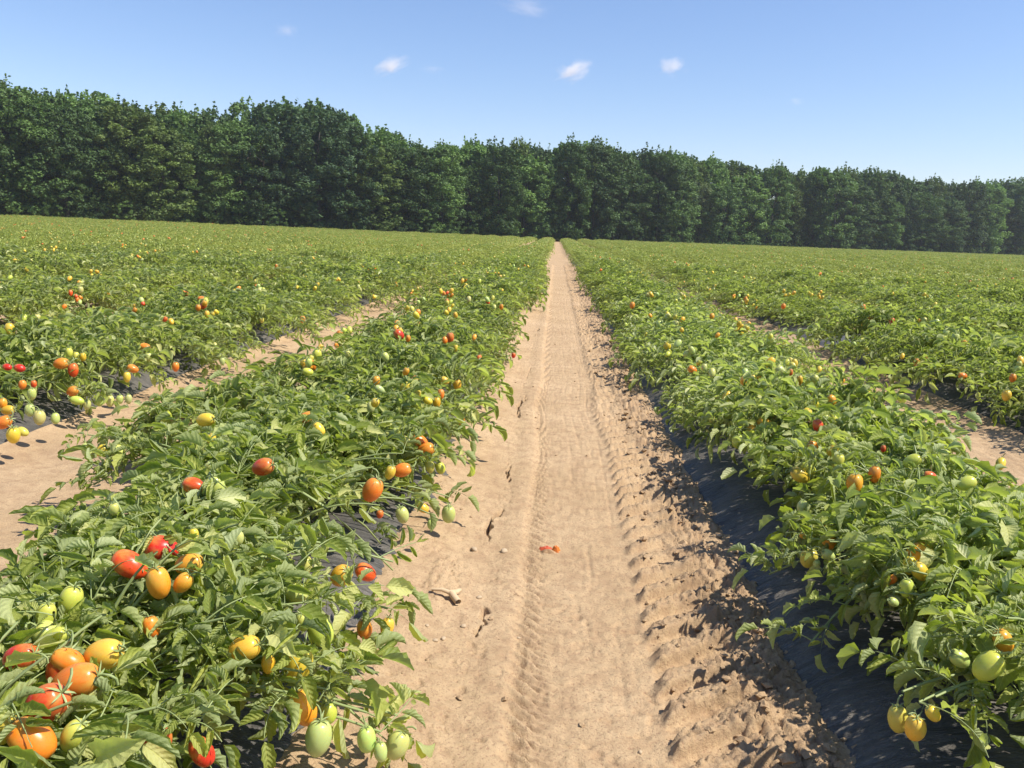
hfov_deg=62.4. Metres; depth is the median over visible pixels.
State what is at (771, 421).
tomato plant
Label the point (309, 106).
tree
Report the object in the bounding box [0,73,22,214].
tree
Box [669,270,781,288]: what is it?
tomato plant
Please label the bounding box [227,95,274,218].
tree
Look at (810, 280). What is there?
tomato plant
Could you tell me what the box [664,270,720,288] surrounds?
tomato plant
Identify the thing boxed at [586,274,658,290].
tomato plant
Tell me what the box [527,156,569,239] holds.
tree
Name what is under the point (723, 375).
tomato plant
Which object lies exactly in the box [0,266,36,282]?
tomato plant
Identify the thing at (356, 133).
tree
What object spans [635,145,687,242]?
tree
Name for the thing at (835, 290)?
tomato plant
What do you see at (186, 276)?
tomato plant
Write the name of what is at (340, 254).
tomato plant
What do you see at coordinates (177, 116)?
tree
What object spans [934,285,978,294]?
tomato plant
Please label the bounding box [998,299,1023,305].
tomato plant
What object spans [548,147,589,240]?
tree
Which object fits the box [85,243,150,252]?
tomato plant
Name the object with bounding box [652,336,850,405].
tomato plant
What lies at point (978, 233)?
tree
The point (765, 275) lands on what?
tomato plant
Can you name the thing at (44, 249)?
tomato plant
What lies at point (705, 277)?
tomato plant
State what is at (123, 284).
tomato plant
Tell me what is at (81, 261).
tomato plant
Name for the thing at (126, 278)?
tomato plant
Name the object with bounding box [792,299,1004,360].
tomato plant
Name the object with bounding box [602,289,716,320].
tomato plant
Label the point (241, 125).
tree
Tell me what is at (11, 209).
shrub
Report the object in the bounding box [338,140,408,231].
tree
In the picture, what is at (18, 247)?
tomato plant
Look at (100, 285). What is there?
tomato plant
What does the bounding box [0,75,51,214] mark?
tree
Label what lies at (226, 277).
tomato plant
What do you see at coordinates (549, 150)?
tree
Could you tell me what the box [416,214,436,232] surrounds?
shrub
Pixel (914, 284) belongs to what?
tomato plant
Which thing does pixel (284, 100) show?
tree
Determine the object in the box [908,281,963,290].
tomato plant
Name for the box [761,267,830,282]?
tomato plant
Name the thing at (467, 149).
tree
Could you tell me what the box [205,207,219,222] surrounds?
shrub
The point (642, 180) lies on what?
tree
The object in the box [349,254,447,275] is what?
tomato plant
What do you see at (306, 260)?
tomato plant
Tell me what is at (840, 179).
tree
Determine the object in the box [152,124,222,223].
tree
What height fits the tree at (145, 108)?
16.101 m
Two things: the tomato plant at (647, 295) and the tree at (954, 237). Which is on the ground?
the tree at (954, 237)
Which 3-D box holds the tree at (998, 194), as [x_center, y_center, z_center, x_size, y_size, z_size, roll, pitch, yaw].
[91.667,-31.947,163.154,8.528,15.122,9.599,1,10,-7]
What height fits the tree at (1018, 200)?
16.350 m
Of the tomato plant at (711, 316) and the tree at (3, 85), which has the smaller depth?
the tomato plant at (711, 316)
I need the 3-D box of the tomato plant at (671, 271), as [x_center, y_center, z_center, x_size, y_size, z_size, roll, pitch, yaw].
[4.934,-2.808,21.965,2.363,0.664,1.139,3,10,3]
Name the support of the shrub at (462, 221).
on the ground
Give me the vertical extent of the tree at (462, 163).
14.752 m
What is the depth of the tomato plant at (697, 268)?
21.42 m
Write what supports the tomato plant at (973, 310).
on the ground
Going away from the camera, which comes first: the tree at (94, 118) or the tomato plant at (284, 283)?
the tomato plant at (284, 283)
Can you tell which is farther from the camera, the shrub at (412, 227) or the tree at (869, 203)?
the tree at (869, 203)
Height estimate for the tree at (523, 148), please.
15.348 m
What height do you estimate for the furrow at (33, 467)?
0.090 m
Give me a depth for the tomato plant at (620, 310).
10.96 m
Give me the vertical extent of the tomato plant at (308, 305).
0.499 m
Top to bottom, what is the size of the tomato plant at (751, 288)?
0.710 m
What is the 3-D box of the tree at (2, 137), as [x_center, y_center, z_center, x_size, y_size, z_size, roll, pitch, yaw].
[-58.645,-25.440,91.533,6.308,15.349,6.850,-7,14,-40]
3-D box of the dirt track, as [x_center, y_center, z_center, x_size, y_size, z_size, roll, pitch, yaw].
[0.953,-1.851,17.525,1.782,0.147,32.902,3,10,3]
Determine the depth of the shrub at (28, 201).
93.32 m
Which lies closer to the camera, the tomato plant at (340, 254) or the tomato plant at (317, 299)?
the tomato plant at (317, 299)
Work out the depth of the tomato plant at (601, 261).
22.83 m
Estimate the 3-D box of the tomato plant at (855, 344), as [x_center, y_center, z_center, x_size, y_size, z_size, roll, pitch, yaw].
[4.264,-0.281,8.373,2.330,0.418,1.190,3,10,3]
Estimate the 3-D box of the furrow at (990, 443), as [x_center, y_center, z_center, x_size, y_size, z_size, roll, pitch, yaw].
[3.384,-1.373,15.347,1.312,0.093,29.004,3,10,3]
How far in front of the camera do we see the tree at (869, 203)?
157.90 m
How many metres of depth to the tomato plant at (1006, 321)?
10.64 m
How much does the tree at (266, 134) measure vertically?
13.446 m
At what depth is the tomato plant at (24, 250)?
16.84 m
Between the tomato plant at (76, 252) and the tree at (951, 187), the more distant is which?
the tree at (951, 187)
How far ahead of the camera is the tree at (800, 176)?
148.27 m
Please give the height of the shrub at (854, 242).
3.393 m
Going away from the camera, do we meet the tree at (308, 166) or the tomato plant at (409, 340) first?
the tomato plant at (409, 340)
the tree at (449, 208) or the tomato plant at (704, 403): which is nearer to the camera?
the tomato plant at (704, 403)
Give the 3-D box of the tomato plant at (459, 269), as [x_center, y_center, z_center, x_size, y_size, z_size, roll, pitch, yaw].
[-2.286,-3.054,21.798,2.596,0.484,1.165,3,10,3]
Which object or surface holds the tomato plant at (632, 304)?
on the ground
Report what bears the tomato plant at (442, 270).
on the plastic mulch sheet at (64, 408)
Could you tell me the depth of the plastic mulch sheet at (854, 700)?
2.59 m
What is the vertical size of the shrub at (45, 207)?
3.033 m
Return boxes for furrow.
[0,280,439,578]
[648,274,1023,487]
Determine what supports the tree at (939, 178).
on the ground
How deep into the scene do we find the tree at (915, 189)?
159.11 m
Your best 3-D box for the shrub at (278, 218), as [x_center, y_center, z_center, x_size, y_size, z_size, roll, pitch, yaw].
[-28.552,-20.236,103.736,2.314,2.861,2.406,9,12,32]
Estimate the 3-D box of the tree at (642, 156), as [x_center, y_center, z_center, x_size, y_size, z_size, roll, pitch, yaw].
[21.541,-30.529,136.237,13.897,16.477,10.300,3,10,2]
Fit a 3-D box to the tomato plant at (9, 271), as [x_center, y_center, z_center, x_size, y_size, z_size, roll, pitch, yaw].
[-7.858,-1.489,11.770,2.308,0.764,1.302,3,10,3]
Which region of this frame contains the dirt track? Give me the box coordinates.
[274,264,855,767]
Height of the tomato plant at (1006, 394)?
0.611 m
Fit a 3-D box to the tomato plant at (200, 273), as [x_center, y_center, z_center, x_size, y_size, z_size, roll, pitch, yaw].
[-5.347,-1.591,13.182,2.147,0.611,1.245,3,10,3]
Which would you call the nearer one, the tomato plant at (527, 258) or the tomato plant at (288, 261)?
the tomato plant at (288, 261)
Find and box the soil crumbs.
[362,332,856,767]
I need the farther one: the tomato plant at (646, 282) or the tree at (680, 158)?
the tree at (680, 158)
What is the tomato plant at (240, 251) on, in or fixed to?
on the ground
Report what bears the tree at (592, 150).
on the ground
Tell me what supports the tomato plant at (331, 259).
on the ground
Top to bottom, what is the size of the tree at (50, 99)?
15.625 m
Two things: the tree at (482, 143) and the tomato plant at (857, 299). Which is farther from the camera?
the tree at (482, 143)
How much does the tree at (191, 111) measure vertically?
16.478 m
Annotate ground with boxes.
[0,240,940,535]
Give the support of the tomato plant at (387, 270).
on the ground
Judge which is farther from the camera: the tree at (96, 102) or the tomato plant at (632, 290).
the tree at (96, 102)
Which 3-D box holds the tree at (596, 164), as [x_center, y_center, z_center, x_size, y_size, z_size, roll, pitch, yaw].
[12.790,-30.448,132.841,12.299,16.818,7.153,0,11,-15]
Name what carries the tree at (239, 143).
on the ground
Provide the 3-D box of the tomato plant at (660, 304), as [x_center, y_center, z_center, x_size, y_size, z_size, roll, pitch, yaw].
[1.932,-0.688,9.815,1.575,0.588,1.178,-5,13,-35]
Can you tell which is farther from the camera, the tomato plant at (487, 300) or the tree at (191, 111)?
the tree at (191, 111)
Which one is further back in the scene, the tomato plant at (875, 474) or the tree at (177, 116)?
the tree at (177, 116)
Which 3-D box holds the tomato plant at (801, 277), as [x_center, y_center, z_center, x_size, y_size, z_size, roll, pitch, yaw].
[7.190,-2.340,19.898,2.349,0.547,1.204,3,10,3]
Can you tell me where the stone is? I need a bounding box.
[500,548,507,552]
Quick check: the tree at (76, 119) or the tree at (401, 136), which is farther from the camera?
the tree at (401, 136)
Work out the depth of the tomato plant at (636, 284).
13.90 m
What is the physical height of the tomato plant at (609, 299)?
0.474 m
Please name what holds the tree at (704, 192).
on the ground
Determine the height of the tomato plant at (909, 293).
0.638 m
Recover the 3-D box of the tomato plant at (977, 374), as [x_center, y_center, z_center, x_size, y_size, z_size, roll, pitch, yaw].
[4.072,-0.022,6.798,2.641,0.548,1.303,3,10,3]
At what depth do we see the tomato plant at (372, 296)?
12.57 m
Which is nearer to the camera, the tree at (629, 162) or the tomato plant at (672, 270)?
the tomato plant at (672, 270)
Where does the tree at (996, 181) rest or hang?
on the ground
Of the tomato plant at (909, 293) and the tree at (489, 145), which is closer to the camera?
the tomato plant at (909, 293)
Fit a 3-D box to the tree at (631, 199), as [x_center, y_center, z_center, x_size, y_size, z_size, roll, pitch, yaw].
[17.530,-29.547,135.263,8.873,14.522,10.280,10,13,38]
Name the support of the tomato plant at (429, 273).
on the furrow at (33, 467)
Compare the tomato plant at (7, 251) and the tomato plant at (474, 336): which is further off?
the tomato plant at (7, 251)
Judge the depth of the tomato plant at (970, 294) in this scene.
16.75 m
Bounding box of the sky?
[0,0,1023,203]
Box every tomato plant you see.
[0,244,38,260]
[0,254,95,275]
[0,256,32,281]
[0,260,57,278]
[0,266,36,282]
[0,274,141,313]
[0,275,88,320]
[0,279,52,320]
[0,298,66,322]
[0,319,141,413]
[0,461,432,767]
[0,517,434,767]
[0,615,246,767]
[1,242,24,250]
[1,249,64,257]
[2,306,224,393]
[5,274,131,321]
[6,250,119,277]
[10,270,167,312]
[17,306,249,377]
[19,247,78,258]
[21,418,438,584]
[29,271,147,310]
[39,246,98,258]
[39,384,475,509]
[43,248,82,256]
[47,243,124,254]
[50,255,135,274]
[54,242,118,256]
[55,313,233,373]
[57,402,479,561]
[68,249,151,267]
[70,256,136,274]
[76,265,193,302]
[84,269,167,296]
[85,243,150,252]
[87,284,334,345]
[101,295,252,371]
[106,248,183,265]
[110,364,478,454]
[115,263,216,287]
[125,296,267,358]
[130,254,151,267]
[132,262,218,284]
[134,284,305,345]
[141,250,192,261]
[145,250,189,265]
[157,261,242,285]
[159,275,317,337]
[162,253,268,283]
[167,248,227,258]
[168,274,245,287]
[170,262,270,283]
[173,349,507,449]
[182,257,283,279]
[186,247,249,257]
[203,252,298,275]
[212,249,258,256]
[219,271,364,322]
[221,259,284,280]
[228,335,513,406]
[233,260,295,276]
[234,285,340,328]
[235,286,360,323]
[239,328,498,419]
[241,276,368,316]
[242,323,512,397]
[244,254,326,277]
[246,254,304,277]
[253,284,343,331]
[268,252,323,264]
[273,269,396,306]
[280,247,357,262]
[281,259,417,297]
[283,265,419,294]
[288,257,335,266]
[296,255,342,264]
[306,255,345,264]
[306,276,410,302]
[306,277,390,307]
[314,310,521,361]
[320,250,367,262]
[322,273,417,300]
[324,311,513,367]
[326,330,505,378]
[331,261,431,287]
[335,254,444,279]
[336,304,515,351]
[345,296,528,340]
[347,262,429,285]
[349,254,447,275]
[351,258,438,287]
[352,297,519,344]
[379,254,458,265]
[379,285,525,324]
[402,255,466,269]
[402,268,434,286]
[405,270,548,311]
[406,288,527,331]
[407,251,468,268]
[411,266,442,279]
[411,287,537,309]
[413,278,527,314]
[420,274,546,301]
[421,258,458,272]
[422,258,453,275]
[423,295,510,330]
[427,259,465,270]
[427,262,450,273]
[427,266,548,301]
[441,269,544,292]
[446,267,544,290]
[447,274,537,312]
[450,265,547,283]
[454,264,549,284]
[458,268,548,290]
[460,274,546,286]
[466,255,548,280]
[467,256,545,277]
[475,254,546,274]
[476,264,549,280]
[480,255,549,272]
[575,258,647,280]
[576,257,633,278]
[578,264,632,277]
[579,263,657,289]
[582,272,653,289]
[584,267,674,295]
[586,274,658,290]
[588,277,691,311]
[591,277,686,306]
[593,277,657,296]
[594,265,639,285]
[596,282,710,311]
[596,286,692,313]
[597,275,695,305]
[599,288,741,333]
[600,292,737,327]
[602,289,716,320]
[603,278,680,291]
[607,311,801,369]
[610,291,702,323]
[611,299,753,342]
[613,307,767,357]
[618,299,750,347]
[619,313,755,364]
[620,301,737,331]
[620,318,826,381]
[624,318,846,390]
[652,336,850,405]
[654,356,856,420]
[657,263,745,280]
[657,265,741,278]
[657,353,873,443]
[662,358,906,434]
[663,262,767,286]
[664,268,755,284]
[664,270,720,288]
[665,275,763,287]
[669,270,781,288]
[675,271,764,289]
[676,271,768,286]
[684,277,754,293]
[684,360,960,464]
[685,277,772,302]
[685,280,753,292]
[689,278,841,304]
[696,282,774,304]
[697,282,752,303]
[697,284,729,302]
[705,378,981,510]
[708,283,817,305]
[717,290,821,319]
[720,291,813,315]
[720,416,1023,551]
[726,289,894,321]
[727,473,1023,693]
[728,291,876,328]
[734,293,864,331]
[756,267,830,285]
[759,438,1023,613]
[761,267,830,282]
[771,272,843,284]
[780,273,847,286]
[789,304,971,348]
[790,278,848,289]
[791,280,861,298]
[792,276,842,288]
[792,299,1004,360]
[815,276,906,297]
[816,285,893,297]
[819,335,945,372]
[822,282,918,300]
[831,315,986,369]
[832,293,897,310]
[833,525,1023,767]
[834,348,1023,404]
[839,321,1023,380]
[841,285,912,303]
[849,288,943,305]
[853,286,987,311]
[866,292,965,311]
[867,299,939,311]
[877,274,943,284]
[888,281,938,288]
[889,328,1023,404]
[898,294,1019,316]
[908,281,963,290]
[911,303,1016,316]
[922,280,1012,293]
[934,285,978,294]
[949,300,1023,329]
[951,286,997,296]
[954,289,1016,299]
[957,353,1023,426]
[960,313,1016,332]
[965,285,1023,302]
[967,304,1023,331]
[971,313,1023,330]
[980,287,1023,305]
[983,279,1023,289]
[989,320,1023,334]
[996,282,1023,289]
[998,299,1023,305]
[1001,370,1023,416]
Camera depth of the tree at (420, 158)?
112.34 m
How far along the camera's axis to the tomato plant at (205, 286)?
9.37 m
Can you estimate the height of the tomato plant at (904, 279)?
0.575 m
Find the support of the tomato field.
on the ground
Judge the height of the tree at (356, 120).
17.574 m
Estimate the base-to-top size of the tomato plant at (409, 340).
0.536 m
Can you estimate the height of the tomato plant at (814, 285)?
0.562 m
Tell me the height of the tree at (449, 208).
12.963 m
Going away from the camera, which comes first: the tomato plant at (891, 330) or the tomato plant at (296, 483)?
the tomato plant at (296, 483)
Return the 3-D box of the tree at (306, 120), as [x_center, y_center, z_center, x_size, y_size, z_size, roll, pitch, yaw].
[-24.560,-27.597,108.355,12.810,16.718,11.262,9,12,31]
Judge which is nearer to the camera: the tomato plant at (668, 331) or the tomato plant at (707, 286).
the tomato plant at (668, 331)
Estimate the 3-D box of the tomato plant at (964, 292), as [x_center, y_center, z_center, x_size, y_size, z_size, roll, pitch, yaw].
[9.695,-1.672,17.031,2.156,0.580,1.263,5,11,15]
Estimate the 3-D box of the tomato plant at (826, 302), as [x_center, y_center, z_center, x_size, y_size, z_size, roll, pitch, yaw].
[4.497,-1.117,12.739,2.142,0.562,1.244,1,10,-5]
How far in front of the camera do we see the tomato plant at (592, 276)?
18.09 m
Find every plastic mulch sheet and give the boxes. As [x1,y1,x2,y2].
[0,281,416,443]
[1,261,543,767]
[572,260,1023,767]
[675,282,1023,433]
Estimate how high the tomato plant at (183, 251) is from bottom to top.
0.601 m
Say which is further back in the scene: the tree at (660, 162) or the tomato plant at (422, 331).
the tree at (660, 162)
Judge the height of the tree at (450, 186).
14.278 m
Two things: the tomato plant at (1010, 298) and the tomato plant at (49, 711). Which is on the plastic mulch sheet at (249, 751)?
the tomato plant at (49, 711)
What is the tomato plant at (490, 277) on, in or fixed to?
on the plastic mulch sheet at (249, 751)
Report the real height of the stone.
0.023 m
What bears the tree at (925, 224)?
on the ground
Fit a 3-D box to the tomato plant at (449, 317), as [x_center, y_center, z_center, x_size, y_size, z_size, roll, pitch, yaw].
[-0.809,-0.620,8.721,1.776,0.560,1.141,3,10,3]
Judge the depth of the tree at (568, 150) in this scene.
122.51 m
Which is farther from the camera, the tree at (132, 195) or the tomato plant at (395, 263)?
the tree at (132, 195)
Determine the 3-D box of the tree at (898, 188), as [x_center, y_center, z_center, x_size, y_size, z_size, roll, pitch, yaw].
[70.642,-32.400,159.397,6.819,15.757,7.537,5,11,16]
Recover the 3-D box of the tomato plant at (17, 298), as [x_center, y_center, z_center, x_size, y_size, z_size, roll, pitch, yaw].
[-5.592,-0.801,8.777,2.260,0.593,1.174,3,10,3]
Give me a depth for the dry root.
2.93 m
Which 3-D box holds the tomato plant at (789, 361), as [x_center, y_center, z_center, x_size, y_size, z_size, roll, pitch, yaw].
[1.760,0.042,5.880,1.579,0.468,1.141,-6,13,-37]
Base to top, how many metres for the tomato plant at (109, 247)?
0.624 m
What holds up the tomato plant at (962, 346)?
on the plastic mulch sheet at (947, 390)
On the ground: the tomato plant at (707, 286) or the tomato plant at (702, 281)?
the tomato plant at (702, 281)
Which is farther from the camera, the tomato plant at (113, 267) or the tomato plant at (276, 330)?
the tomato plant at (113, 267)
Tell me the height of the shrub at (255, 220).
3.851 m
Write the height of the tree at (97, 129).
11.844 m
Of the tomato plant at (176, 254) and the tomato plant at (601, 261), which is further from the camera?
the tomato plant at (601, 261)
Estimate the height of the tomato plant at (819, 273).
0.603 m
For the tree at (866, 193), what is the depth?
145.65 m
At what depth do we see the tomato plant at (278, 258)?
16.98 m
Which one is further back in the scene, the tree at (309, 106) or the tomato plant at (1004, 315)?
the tree at (309, 106)
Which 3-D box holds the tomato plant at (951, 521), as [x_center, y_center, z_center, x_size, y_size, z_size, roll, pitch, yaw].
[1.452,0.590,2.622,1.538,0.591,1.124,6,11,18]
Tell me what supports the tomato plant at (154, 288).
on the ground
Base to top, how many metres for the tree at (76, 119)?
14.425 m
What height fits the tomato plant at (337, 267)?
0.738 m
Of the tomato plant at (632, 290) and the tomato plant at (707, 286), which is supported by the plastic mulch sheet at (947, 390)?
the tomato plant at (707, 286)
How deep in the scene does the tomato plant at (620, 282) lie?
16.02 m
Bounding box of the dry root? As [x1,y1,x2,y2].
[431,588,461,604]
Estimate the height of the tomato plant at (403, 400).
0.593 m
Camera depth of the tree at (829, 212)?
150.82 m
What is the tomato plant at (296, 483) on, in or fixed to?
on the plastic mulch sheet at (249, 751)
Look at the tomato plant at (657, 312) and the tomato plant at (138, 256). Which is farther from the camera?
the tomato plant at (138, 256)
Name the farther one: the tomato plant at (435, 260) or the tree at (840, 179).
the tree at (840, 179)
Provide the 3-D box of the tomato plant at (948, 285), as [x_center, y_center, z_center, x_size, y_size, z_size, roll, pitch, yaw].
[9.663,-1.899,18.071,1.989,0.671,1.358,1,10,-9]
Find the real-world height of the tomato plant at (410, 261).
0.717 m
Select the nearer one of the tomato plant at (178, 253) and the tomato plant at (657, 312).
the tomato plant at (657, 312)
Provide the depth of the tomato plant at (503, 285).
12.69 m
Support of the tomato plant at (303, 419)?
on the plastic mulch sheet at (249, 751)
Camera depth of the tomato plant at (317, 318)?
9.75 m
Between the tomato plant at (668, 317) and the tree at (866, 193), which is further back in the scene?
the tree at (866, 193)
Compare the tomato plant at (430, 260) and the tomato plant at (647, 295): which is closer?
the tomato plant at (647, 295)
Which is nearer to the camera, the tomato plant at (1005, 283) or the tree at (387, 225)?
the tomato plant at (1005, 283)
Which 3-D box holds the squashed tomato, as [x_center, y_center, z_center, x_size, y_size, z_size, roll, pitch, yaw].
[0.154,0.687,3.540,0.101,0.027,0.056,3,10,3]
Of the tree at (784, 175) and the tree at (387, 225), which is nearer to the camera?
the tree at (387, 225)
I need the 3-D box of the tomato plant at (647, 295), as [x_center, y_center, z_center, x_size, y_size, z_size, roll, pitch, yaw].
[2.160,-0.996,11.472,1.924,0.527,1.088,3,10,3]
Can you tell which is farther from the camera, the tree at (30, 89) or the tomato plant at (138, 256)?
the tree at (30, 89)
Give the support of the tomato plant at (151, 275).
on the ground
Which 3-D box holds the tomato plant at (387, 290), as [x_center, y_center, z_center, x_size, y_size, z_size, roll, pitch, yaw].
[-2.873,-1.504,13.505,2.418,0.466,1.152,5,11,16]
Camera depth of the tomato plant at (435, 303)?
10.18 m
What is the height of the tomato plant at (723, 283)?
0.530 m
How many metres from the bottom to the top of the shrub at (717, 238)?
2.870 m
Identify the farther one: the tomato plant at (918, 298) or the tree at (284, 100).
the tree at (284, 100)
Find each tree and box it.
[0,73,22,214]
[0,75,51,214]
[0,91,60,212]
[0,92,79,217]
[0,131,6,213]
[9,86,33,95]
[18,93,111,217]
[30,88,51,98]
[32,88,79,214]
[53,84,92,106]
[54,121,134,219]
[57,89,132,217]
[73,95,168,211]
[88,91,117,105]
[88,101,175,220]
[115,117,198,221]
[130,110,188,221]
[131,99,150,200]
[142,101,194,221]
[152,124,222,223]
[162,101,205,221]
[179,103,197,219]
[186,101,238,224]
[191,120,237,224]
[199,116,280,225]
[226,108,264,224]
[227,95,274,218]
[233,122,289,225]
[235,99,319,221]
[250,96,290,223]
[260,127,326,227]
[262,98,345,226]
[267,101,365,228]
[279,98,346,210]
[297,104,366,227]
[317,117,384,229]
[337,135,380,229]
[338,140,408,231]
[342,109,363,228]
[362,124,391,163]
[365,124,406,230]
[367,142,424,231]
[384,134,430,231]
[384,140,452,232]
[385,131,409,205]
[410,138,427,231]
[420,141,466,233]
[430,138,454,231]
[430,139,464,233]
[443,135,499,234]
[444,160,496,234]
[456,133,486,229]
[462,136,521,235]
[471,138,527,236]
[496,153,551,239]
[502,136,534,235]
[519,142,557,236]
[527,139,545,235]
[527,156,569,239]
[542,142,566,202]
[548,132,593,239]
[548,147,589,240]
[564,135,622,239]
[565,135,622,239]
[578,140,600,236]
[587,142,645,240]
[599,152,642,239]
[614,169,657,240]
[615,142,676,241]
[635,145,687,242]
[649,151,694,241]
[657,158,702,242]
[660,145,693,241]
[670,154,713,241]
[685,182,718,243]
[696,151,730,243]
[701,183,744,244]
[712,160,758,243]
[719,172,770,245]
[738,165,772,243]
[751,159,795,245]
[751,166,796,244]
[774,182,805,246]
[782,165,819,246]
[798,166,833,247]
[806,166,864,248]
[806,168,838,247]
[824,161,862,246]
[827,178,882,248]
[846,166,897,249]
[850,165,883,248]
[870,169,907,247]
[873,202,905,249]
[888,178,938,250]
[891,192,919,250]
[898,192,955,251]
[911,173,952,249]
[915,176,945,243]
[920,193,971,252]
[935,179,970,251]
[944,176,995,253]
[950,182,998,251]
[965,179,1014,253]
[971,184,1008,253]
[986,178,1013,206]
[990,176,1023,253]
[994,206,1023,254]
[1000,183,1023,254]
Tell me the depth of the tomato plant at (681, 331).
7.49 m
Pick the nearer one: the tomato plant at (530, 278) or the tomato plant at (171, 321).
the tomato plant at (171, 321)
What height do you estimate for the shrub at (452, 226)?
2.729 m
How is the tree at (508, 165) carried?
on the ground
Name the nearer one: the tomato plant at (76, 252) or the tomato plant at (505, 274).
the tomato plant at (505, 274)
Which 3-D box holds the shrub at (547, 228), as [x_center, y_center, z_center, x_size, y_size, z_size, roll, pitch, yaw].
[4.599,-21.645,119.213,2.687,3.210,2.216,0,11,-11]
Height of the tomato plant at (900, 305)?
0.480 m
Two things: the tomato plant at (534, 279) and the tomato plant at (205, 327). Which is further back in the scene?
the tomato plant at (534, 279)
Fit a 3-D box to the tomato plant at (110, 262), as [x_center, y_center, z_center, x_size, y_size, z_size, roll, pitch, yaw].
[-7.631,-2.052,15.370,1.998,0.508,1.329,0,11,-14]
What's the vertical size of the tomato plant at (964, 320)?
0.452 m
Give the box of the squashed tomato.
[539,545,559,553]
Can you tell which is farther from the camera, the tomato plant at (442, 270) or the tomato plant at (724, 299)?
the tomato plant at (442, 270)
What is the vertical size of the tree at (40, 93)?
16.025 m
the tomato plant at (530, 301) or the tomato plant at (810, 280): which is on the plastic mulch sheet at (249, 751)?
the tomato plant at (530, 301)
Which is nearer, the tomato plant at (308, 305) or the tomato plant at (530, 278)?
the tomato plant at (308, 305)
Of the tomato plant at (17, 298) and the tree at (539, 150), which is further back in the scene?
the tree at (539, 150)
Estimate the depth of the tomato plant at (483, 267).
18.95 m
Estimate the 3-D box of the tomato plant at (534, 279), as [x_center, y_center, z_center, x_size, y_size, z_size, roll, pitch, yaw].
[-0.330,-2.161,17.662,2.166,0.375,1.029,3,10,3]
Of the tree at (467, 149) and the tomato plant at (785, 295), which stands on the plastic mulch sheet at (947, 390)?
the tomato plant at (785, 295)
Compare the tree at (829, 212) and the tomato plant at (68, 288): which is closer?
the tomato plant at (68, 288)
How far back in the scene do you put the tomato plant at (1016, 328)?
10.30 m
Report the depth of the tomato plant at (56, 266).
13.69 m
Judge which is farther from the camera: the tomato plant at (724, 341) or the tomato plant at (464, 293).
the tomato plant at (464, 293)
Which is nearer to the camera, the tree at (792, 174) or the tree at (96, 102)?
the tree at (96, 102)
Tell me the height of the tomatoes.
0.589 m
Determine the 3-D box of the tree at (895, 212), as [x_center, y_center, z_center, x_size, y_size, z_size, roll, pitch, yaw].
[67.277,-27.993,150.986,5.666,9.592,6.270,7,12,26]
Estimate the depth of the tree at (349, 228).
116.64 m
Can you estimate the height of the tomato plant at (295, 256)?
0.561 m
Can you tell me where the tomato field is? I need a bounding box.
[0,214,1023,288]
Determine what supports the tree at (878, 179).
on the ground
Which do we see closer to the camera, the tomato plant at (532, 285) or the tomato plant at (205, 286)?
the tomato plant at (205, 286)
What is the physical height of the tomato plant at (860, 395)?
0.793 m
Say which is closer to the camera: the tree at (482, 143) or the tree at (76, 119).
the tree at (76, 119)
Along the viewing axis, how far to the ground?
40.43 m
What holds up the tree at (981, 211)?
on the ground
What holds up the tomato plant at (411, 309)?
on the ground
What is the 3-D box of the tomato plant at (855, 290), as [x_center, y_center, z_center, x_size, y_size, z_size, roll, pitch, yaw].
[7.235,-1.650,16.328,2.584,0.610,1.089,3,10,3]
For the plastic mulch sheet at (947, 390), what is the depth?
7.28 m
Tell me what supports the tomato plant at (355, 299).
on the plastic mulch sheet at (64, 408)
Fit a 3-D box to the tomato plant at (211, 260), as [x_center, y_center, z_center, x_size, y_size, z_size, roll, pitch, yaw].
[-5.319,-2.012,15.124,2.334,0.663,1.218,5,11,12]
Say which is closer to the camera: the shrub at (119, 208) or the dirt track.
the dirt track
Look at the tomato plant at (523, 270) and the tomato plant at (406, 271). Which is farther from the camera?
the tomato plant at (523, 270)
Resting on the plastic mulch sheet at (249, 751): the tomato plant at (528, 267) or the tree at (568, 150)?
the tomato plant at (528, 267)
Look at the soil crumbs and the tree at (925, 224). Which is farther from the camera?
the tree at (925, 224)
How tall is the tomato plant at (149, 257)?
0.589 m
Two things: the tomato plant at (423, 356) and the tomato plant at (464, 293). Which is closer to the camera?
the tomato plant at (423, 356)
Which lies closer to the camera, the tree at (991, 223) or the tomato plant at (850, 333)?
the tomato plant at (850, 333)
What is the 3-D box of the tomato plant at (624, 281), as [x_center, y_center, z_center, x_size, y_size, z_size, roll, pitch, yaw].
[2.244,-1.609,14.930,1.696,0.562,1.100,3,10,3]
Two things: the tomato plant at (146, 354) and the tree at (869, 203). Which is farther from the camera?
the tree at (869, 203)
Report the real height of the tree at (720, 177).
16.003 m
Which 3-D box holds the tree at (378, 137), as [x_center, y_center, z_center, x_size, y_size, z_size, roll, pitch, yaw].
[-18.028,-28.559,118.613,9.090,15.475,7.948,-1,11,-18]
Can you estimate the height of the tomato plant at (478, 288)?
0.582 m
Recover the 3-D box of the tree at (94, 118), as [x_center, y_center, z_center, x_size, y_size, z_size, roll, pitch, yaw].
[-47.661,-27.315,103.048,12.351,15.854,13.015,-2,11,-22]
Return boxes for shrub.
[2,202,18,214]
[21,197,39,214]
[42,195,62,216]
[85,195,104,218]
[113,201,135,219]
[177,182,210,221]
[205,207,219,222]
[249,198,277,225]
[267,207,287,225]
[291,201,316,227]
[406,218,419,231]
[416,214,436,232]
[445,218,461,233]
[455,211,478,232]
[534,220,552,237]
[651,219,672,240]
[709,229,724,243]
[843,236,859,248]
[903,228,927,250]
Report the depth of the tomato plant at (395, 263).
17.08 m
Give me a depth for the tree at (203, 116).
105.76 m
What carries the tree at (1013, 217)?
on the ground
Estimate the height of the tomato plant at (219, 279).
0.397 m

